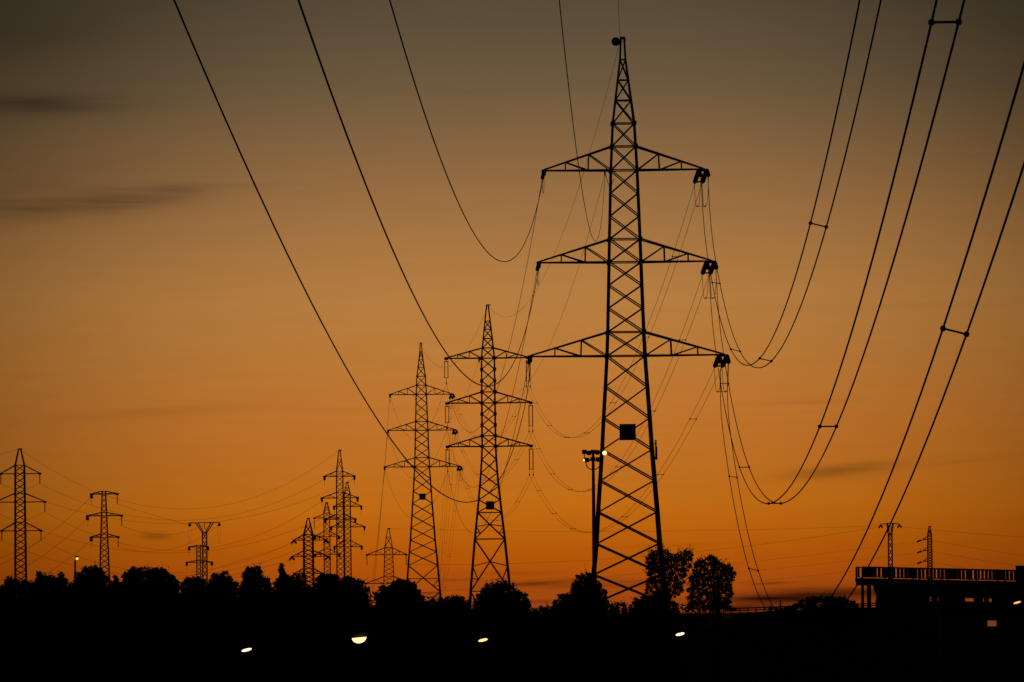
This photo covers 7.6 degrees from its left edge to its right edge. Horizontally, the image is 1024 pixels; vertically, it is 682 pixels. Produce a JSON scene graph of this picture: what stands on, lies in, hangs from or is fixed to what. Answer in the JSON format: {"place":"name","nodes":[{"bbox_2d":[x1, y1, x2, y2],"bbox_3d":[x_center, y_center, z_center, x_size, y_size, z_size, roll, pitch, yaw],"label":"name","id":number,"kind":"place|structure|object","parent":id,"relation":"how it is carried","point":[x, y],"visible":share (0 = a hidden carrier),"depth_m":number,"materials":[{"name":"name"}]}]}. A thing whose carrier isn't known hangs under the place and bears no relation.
{"place":"outdoors","nodes":[
{"label":"outdoors","id":0,"kind":"place"},
{"bbox_2d":[0,0,1023,616],"label":"sky","id":1,"kind":"structure","parent":0,"point":[162,345],"materials":[{"name":"orange"}]},
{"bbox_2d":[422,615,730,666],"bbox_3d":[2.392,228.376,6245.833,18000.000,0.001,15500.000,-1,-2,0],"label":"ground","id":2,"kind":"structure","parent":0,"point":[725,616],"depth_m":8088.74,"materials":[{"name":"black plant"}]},
{"bbox_2d":[0,576,33,681],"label":"leafy tree","id":3,"kind":"object","parent":2,"relation":"on","point":[14,607],"visible":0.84,"depth_m":429.26,"materials":[{"name":"black plant"}]},
{"bbox_2d":[0,448,45,580],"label":"power pylon","id":4,"kind":"object","parent":2,"relation":"on","point":[24,515],"visible":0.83,"depth_m":1309.12,"materials":[{"name":"metal"}]},
{"bbox_2d":[1,484,338,523],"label":"power cable","id":5,"kind":"object","parent":4,"relation":"hanging from","point":[184,523],"visible":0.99,"depth_m":1354.08,"materials":[{"name":"metal"}]},
{"bbox_2d":[2,523,352,575],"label":"power cable","id":6,"kind":"object","parent":4,"relation":"attached to","point":[198,574],"visible":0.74,"depth_m":1364.44,"materials":[{"name":"metal"}]},
{"bbox_2d":[27,454,329,508],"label":"power cable","id":7,"kind":"object","parent":4,"relation":"hanging from","point":[166,508],"visible":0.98,"depth_m":1345.08,"materials":[{"name":"metal"}]},
{"bbox_2d":[0,500,357,552],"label":"power cable","id":8,"kind":"object","parent":4,"relation":"attached to","point":[184,552],"visible":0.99,"depth_m":1354.16,"materials":[{"name":"metal"}]},
{"bbox_2d":[41,481,320,519],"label":"power cable","id":9,"kind":"object","parent":4,"relation":"hanging from","point":[199,519],"visible":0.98,"depth_m":1357.65,"materials":[{"name":"metal"}]},
{"bbox_2d":[42,523,323,572],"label":"power cable","id":10,"kind":"object","parent":4,"relation":"hanging from","point":[196,571],"visible":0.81,"depth_m":1362.11,"materials":[{"name":"metal"}]},
{"bbox_2d":[49,502,319,549],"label":"power cable","id":11,"kind":"object","parent":4,"relation":"hanging from","point":[205,548],"visible":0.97,"depth_m":1366.05,"materials":[{"name":"metal"}]},
{"bbox_2d":[19,568,86,681],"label":"leafy tree","id":12,"kind":"object","parent":2,"relation":"on","point":[51,640],"visible":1,"depth_m":419.32,"materials":[{"name":"black plant"}]},
{"bbox_2d":[74,556,78,582],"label":"lamp post","id":13,"kind":"object","parent":2,"relation":"on","point":[76,558],"visible":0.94,"depth_m":639.69,"materials":[{"name":"metal"}]},
{"bbox_2d":[72,560,120,681],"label":"leafy tree","id":14,"kind":"object","parent":2,"relation":"on","point":[95,613],"visible":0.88,"depth_m":439.05,"materials":[{"name":"black plant"}]},
{"bbox_2d":[86,491,122,584],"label":"power pylon","id":15,"kind":"object","parent":2,"relation":"on","point":[101,526],"visible":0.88,"depth_m":1249.38,"materials":[{"name":"metal"}]},
{"bbox_2d":[2,498,89,563],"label":"power cable","id":16,"kind":"object","parent":15,"relation":"attached to","point":[53,530],"visible":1,"depth_m":1192.35,"materials":[{"name":"metal"}]},
{"bbox_2d":[107,571,125,657],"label":"leafy tree","id":17,"kind":"object","parent":2,"relation":"on","point":[117,585],"visible":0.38,"depth_m":469.34,"materials":[{"name":"black plant"}]},
{"bbox_2d":[109,562,194,681],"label":"leafy tree","id":18,"kind":"object","parent":2,"relation":"on","point":[152,643],"visible":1,"depth_m":409.14,"materials":[{"name":"black plant"}]},
{"bbox_2d":[179,576,211,681],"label":"leafy tree","id":19,"kind":"object","parent":2,"relation":"on","point":[195,594],"visible":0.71,"depth_m":479.19,"materials":[{"name":"black plant"}]},
{"bbox_2d":[185,544,212,578],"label":"power pylon","id":20,"kind":"object","parent":2,"relation":"on","point":[199,560],"visible":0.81,"depth_m":1598.96,"materials":[{"name":"metal"}]},
{"bbox_2d":[188,522,220,581],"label":"forked pylon","id":21,"kind":"object","parent":2,"relation":"on","point":[206,557],"visible":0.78,"depth_m":1499.09,"materials":[{"name":"metal"}]},
{"bbox_2d":[193,570,239,681],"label":"leafy tree","id":22,"kind":"object","parent":2,"relation":"on","point":[216,661],"visible":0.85,"depth_m":439.13,"materials":[{"name":"black plant"}]},
{"bbox_2d":[226,561,287,681],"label":"leafy tree","id":23,"kind":"object","parent":2,"relation":"on","point":[257,609],"visible":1,"depth_m":399.13,"materials":[{"name":"black plant"}]},
{"bbox_2d":[240,645,281,681],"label":"street lamp","id":24,"kind":"object","parent":2,"relation":"on","point":[246,648],"visible":1,"depth_m":299.83,"materials":[{"name":"metal"}]},
{"bbox_2d":[271,563,310,681],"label":"leafy tree","id":25,"kind":"object","parent":2,"relation":"on","point":[292,615],"visible":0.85,"depth_m":428.98,"materials":[{"name":"black plant"}]},
{"bbox_2d":[296,572,315,635],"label":"leafy tree","id":26,"kind":"object","parent":2,"relation":"on","point":[309,596],"visible":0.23,"depth_m":499.70,"materials":[{"name":"black plant"}]},
{"bbox_2d":[289,518,330,590],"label":"power pylon","id":27,"kind":"object","parent":2,"relation":"on","point":[304,569],"visible":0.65,"depth_m":1498.81,"materials":[{"name":"metal"}]},
{"bbox_2d":[313,502,340,572],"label":"power pylon","id":28,"kind":"object","parent":2,"relation":"on","point":[323,536],"visible":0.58,"depth_m":1698.95,"materials":[{"name":"metal"}]},
{"bbox_2d":[299,572,361,681],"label":"leafy tree","id":29,"kind":"object","parent":2,"relation":"on","point":[330,656],"visible":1,"depth_m":419.24,"materials":[{"name":"black plant"}]},
{"bbox_2d":[321,449,358,577],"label":"power pylon","id":30,"kind":"object","parent":2,"relation":"on","point":[343,514],"visible":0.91,"depth_m":1399.24,"materials":[{"name":"metal"}]},
{"bbox_2d":[330,482,365,576],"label":"power pylon","id":31,"kind":"object","parent":2,"relation":"on","point":[349,540],"visible":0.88,"depth_m":1549.06,"materials":[{"name":"metal"}]},
{"bbox_2d":[338,575,373,681],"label":"leafy tree","id":32,"kind":"object","parent":2,"relation":"on","point":[359,615],"visible":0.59,"depth_m":439.13,"materials":[{"name":"black plant"}]},
{"bbox_2d":[350,632,394,681],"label":"street lamp","id":33,"kind":"object","parent":2,"relation":"on","point":[359,637],"visible":1,"depth_m":299.77,"materials":[{"name":"metal"}]},
{"bbox_2d":[365,528,408,586],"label":"power pylon","id":34,"kind":"object","parent":2,"relation":"on","point":[393,576],"visible":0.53,"depth_m":1448.74,"materials":[{"name":"metal"}]},
{"bbox_2d":[364,578,435,681],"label":"leafy tree","id":35,"kind":"object","parent":2,"relation":"on","point":[397,616],"visible":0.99,"depth_m":409.16,"materials":[{"name":"black plant"}]},
{"bbox_2d":[383,342,462,598],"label":"power pylon","id":36,"kind":"object","parent":2,"relation":"on","point":[422,496],"visible":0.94,"depth_m":1155.28,"materials":[{"name":"metal"}]},
{"bbox_2d":[372,436,387,589],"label":"power cable","id":37,"kind":"object","parent":36,"relation":"attached to","point":[380,514],"visible":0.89,"depth_m":1217.71,"materials":[{"name":"metal"}]},
{"bbox_2d":[374,399,389,584],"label":"power cable","id":38,"kind":"object","parent":36,"relation":"attached to","point":[383,480],"visible":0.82,"depth_m":1225.98,"materials":[{"name":"metal"}]},
{"bbox_2d":[392,386,445,438],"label":"power cable","id":39,"kind":"object","parent":36,"relation":"attached to","point":[432,420],"visible":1,"depth_m":911.69,"materials":[{"name":"metal"}]},
{"bbox_2d":[436,412,451,591],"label":"twin cable","id":40,"kind":"object","parent":36,"relation":"attached to","point":[445,501],"visible":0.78,"depth_m":1224.11,"materials":[{"name":"metal"}]},
{"bbox_2d":[440,437,454,592],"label":"twin cable","id":41,"kind":"object","parent":36,"relation":"attached to","point":[446,514],"visible":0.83,"depth_m":1216.65,"materials":[{"name":"metal"}]},
{"bbox_2d":[442,471,459,593],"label":"twin cable","id":42,"kind":"object","parent":36,"relation":"attached to","point":[452,538],"visible":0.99,"depth_m":1225.03,"materials":[{"name":"metal"}]},
{"bbox_2d":[452,388,529,440],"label":"twin cable","id":43,"kind":"object","parent":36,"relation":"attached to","point":[505,426],"visible":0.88,"depth_m":926.88,"materials":[{"name":"metal"}]},
{"bbox_2d":[455,432,532,480],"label":"twin cable","id":44,"kind":"object","parent":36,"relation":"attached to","point":[508,468],"visible":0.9,"depth_m":979.82,"materials":[{"name":"metal"}]},
{"bbox_2d":[464,475,529,520],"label":"twin cable","id":45,"kind":"object","parent":36,"relation":"attached to","point":[510,509],"visible":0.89,"depth_m":923.26,"materials":[{"name":"metal"}]},
{"bbox_2d":[423,594,473,681],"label":"leafy tree","id":46,"kind":"object","parent":2,"relation":"on","point":[449,635],"visible":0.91,"depth_m":479.06,"materials":[{"name":"black plant"}]},
{"bbox_2d":[236,583,722,665],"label":"distant woods","id":47,"kind":"object","parent":2,"relation":"on","point":[692,621],"visible":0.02,"depth_m":758.43,"materials":[{"name":"black plant"}]},
{"bbox_2d":[444,304,533,604],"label":"power pylon","id":48,"kind":"object","parent":2,"relation":"on","point":[489,505],"visible":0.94,"depth_m":829.60,"materials":[{"name":"metal"}]},
{"bbox_2d":[477,636,515,681],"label":"street lamp","id":49,"kind":"object","parent":2,"relation":"on","point":[482,639],"visible":1,"depth_m":319.86,"materials":[{"name":"metal"}]},
{"bbox_2d":[465,576,541,681],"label":"leafy tree","id":50,"kind":"object","parent":2,"relation":"on","point":[498,611],"visible":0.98,"depth_m":389.23,"materials":[{"name":"black plant"}]},
{"bbox_2d":[530,602,554,681],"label":"bush","id":51,"kind":"object","parent":2,"relation":"on","point":[540,625],"visible":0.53,"depth_m":519.28,"materials":[{"name":"black plant"}]},
{"bbox_2d":[544,564,615,681],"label":"leafy tree","id":52,"kind":"object","parent":2,"relation":"on","point":[578,649],"visible":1,"depth_m":399.17,"materials":[{"name":"black plant"}]},
{"bbox_2d":[582,450,606,581],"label":"floodlight mast","id":53,"kind":"object","parent":2,"relation":"on","point":[592,458],"visible":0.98,"depth_m":439.81,"materials":[{"name":"metal"}]},
{"bbox_2d":[609,596,633,681],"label":"bush","id":54,"kind":"object","parent":2,"relation":"on","point":[619,642],"visible":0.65,"depth_m":469.31,"materials":[{"name":"black plant"}]},
{"bbox_2d":[527,37,730,664],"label":"power pylon","id":55,"kind":"object","parent":2,"relation":"on","point":[627,431],"visible":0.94,"depth_m":449.85,"materials":[{"name":"metal"}]},
{"bbox_2d":[173,0,530,502],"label":"power cable","id":56,"kind":"object","parent":55,"relation":"attached to","point":[195,50],"visible":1,"depth_m":164.46,"materials":[{"name":"metal"}]},
{"bbox_2d":[297,0,538,386],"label":"power cable","id":57,"kind":"object","parent":55,"relation":"attached to","point":[317,54],"visible":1,"depth_m":154.27,"materials":[{"name":"metal"}]},
{"bbox_2d":[389,0,543,261],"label":"power cable","id":58,"kind":"object","parent":55,"relation":"attached to","point":[435,143],"visible":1,"depth_m":211.13,"materials":[{"name":"metal"}]},
{"bbox_2d":[448,368,527,532],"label":"power cable","id":59,"kind":"object","parent":55,"relation":"attached to","point":[507,460],"visible":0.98,"depth_m":516.95,"materials":[{"name":"metal"}]},
{"bbox_2d":[447,272,536,486],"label":"power cable","id":60,"kind":"object","parent":55,"relation":"hanging from","point":[511,398],"visible":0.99,"depth_m":523.70,"materials":[{"name":"metal"}]},
{"bbox_2d":[446,181,541,431],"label":"power cable","id":61,"kind":"object","parent":55,"relation":"hanging from","point":[515,319],"visible":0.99,"depth_m":520.89,"materials":[{"name":"metal"}]},
{"bbox_2d":[481,176,604,395],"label":"power cable","id":62,"kind":"object","parent":55,"relation":"attached to","point":[567,300],"visible":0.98,"depth_m":523.29,"materials":[{"name":"metal"}]},
{"bbox_2d":[490,44,619,316],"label":"power cable","id":63,"kind":"object","parent":55,"relation":"attached to","point":[576,194],"visible":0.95,"depth_m":533.18,"materials":[{"name":"metal"}]},
{"bbox_2d":[559,0,604,240],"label":"power cable","id":64,"kind":"object","parent":55,"relation":"attached to","point":[572,120],"visible":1,"depth_m":188.19,"materials":[{"name":"metal"}]},
{"bbox_2d":[529,187,699,437],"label":"twin cable","id":65,"kind":"object","parent":55,"relation":"attached to","point":[646,328],"visible":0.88,"depth_m":521.15,"materials":[{"name":"metal"}]},
{"bbox_2d":[529,275,707,491],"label":"twin cable","id":66,"kind":"object","parent":55,"relation":"hanging from","point":[645,418],"visible":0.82,"depth_m":541.80,"materials":[{"name":"metal"}]},
{"bbox_2d":[531,369,720,532],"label":"twin cable","id":67,"kind":"object","parent":55,"relation":"attached to","point":[657,474],"visible":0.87,"depth_m":529.74,"materials":[{"name":"metal"}]},
{"bbox_2d":[701,0,881,367],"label":"twin cable","id":68,"kind":"object","parent":55,"relation":"attached to","point":[810,223],"visible":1,"depth_m":188.66,"materials":[{"name":"metal"}]},
{"bbox_2d":[709,0,965,504],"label":"twin cable","id":69,"kind":"object","parent":55,"relation":"attached to","point":[932,22],"visible":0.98,"depth_m":138.06,"materials":[{"name":"metal"}]},
{"bbox_2d":[720,61,1023,631],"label":"twin cable","id":70,"kind":"object","parent":55,"relation":"attached to","point":[943,328],"visible":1,"depth_m":135.73,"materials":[{"name":"metal"}]},
{"bbox_2d":[623,591,689,681],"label":"round bush","id":71,"kind":"object","parent":2,"relation":"on","point":[644,661],"visible":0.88,"depth_m":429.23,"materials":[{"name":"black plant"}]},
{"bbox_2d":[643,539,693,681],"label":"leafy tree","id":72,"kind":"object","parent":2,"relation":"on","point":[663,577],"visible":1,"depth_m":394.71,"materials":[{"name":"black plant"}]},
{"bbox_2d":[675,630,712,681],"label":"street lamp","id":73,"kind":"object","parent":2,"relation":"on","point":[679,633],"visible":1,"depth_m":319.86,"materials":[{"name":"metal"}]},
{"bbox_2d":[685,551,737,681],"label":"leafy tree","id":74,"kind":"object","parent":2,"relation":"on","point":[716,604],"visible":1,"depth_m":399.69,"materials":[{"name":"black plant"}]},
{"bbox_2d":[878,523,901,578],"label":"forked pylon","id":75,"kind":"object","parent":2,"relation":"on","point":[889,533],"visible":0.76,"depth_m":1499.06,"materials":[{"name":"metal"}]},
{"bbox_2d":[417,525,884,531],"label":"power cable","id":76,"kind":"object","parent":75,"relation":"attached to","point":[617,531],"visible":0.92,"depth_m":1470.63,"materials":[{"name":"metal"}]},
{"bbox_2d":[917,526,932,600],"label":"power pylon","id":77,"kind":"object","parent":2,"relation":"on","point":[928,547],"visible":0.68,"depth_m":1598.91,"materials":[{"name":"metal"}]},
{"bbox_2d":[421,542,911,592],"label":"power cable","id":78,"kind":"object","parent":77,"relation":"attached to","point":[688,568],"visible":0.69,"depth_m":1542.81,"materials":[{"name":"metal"}]},
{"bbox_2d":[547,553,911,587],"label":"power cable","id":79,"kind":"object","parent":77,"relation":"attached to","point":[766,569],"visible":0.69,"depth_m":1564.69,"materials":[{"name":"metal"}]},
{"bbox_2d":[855,565,1023,606],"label":"footbridge","id":80,"kind":"object","parent":2,"relation":"on","point":[915,591],"visible":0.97,"depth_m":640.75,"materials":[{"name":"concrete"}]},
{"bbox_2d":[935,607,1023,681],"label":"building","id":81,"kind":"structure","parent":2,"relation":"on","point":[981,644],"depth_m":559.75,"materials":[{"name":"grey"}]},
{"bbox_2d":[986,619,997,627],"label":"window","id":82,"kind":"structure","parent":81,"relation":"in","point":[990,623],"depth_m":559.67,"materials":[{"name":"brown glass"}]},
{"bbox_2d":[1012,599,1023,603],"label":"street lamp","id":83,"kind":"object","parent":2,"relation":"on","point":[1017,601],"visible":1,"depth_m":419.66,"materials":[{"name":"metal"}]},
{"bbox_2d":[678,606,1023,681],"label":"embankment","id":84,"kind":"structure","parent":0,"point":[888,644],"depth_m":587.24,"materials":[{"name":"black"}]},
{"bbox_2d":[766,603,787,627],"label":"bush","id":85,"kind":"object","parent":84,"relation":"on","point":[776,617],"visible":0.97,"depth_m":584.49,"materials":[{"name":"black plant"}]},
{"bbox_2d":[723,600,877,616],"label":"guard rail","id":86,"kind":"object","parent":84,"relation":"on","point":[756,609],"visible":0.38,"depth_m":601.59,"materials":[{"name":"black metal"}]},
{"bbox_2d":[785,592,862,630],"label":"round bush","id":87,"kind":"object","parent":84,"relation":"on","point":[809,611],"visible":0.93,"depth_m":584.31,"materials":[{"name":"black plant"}]}
]}

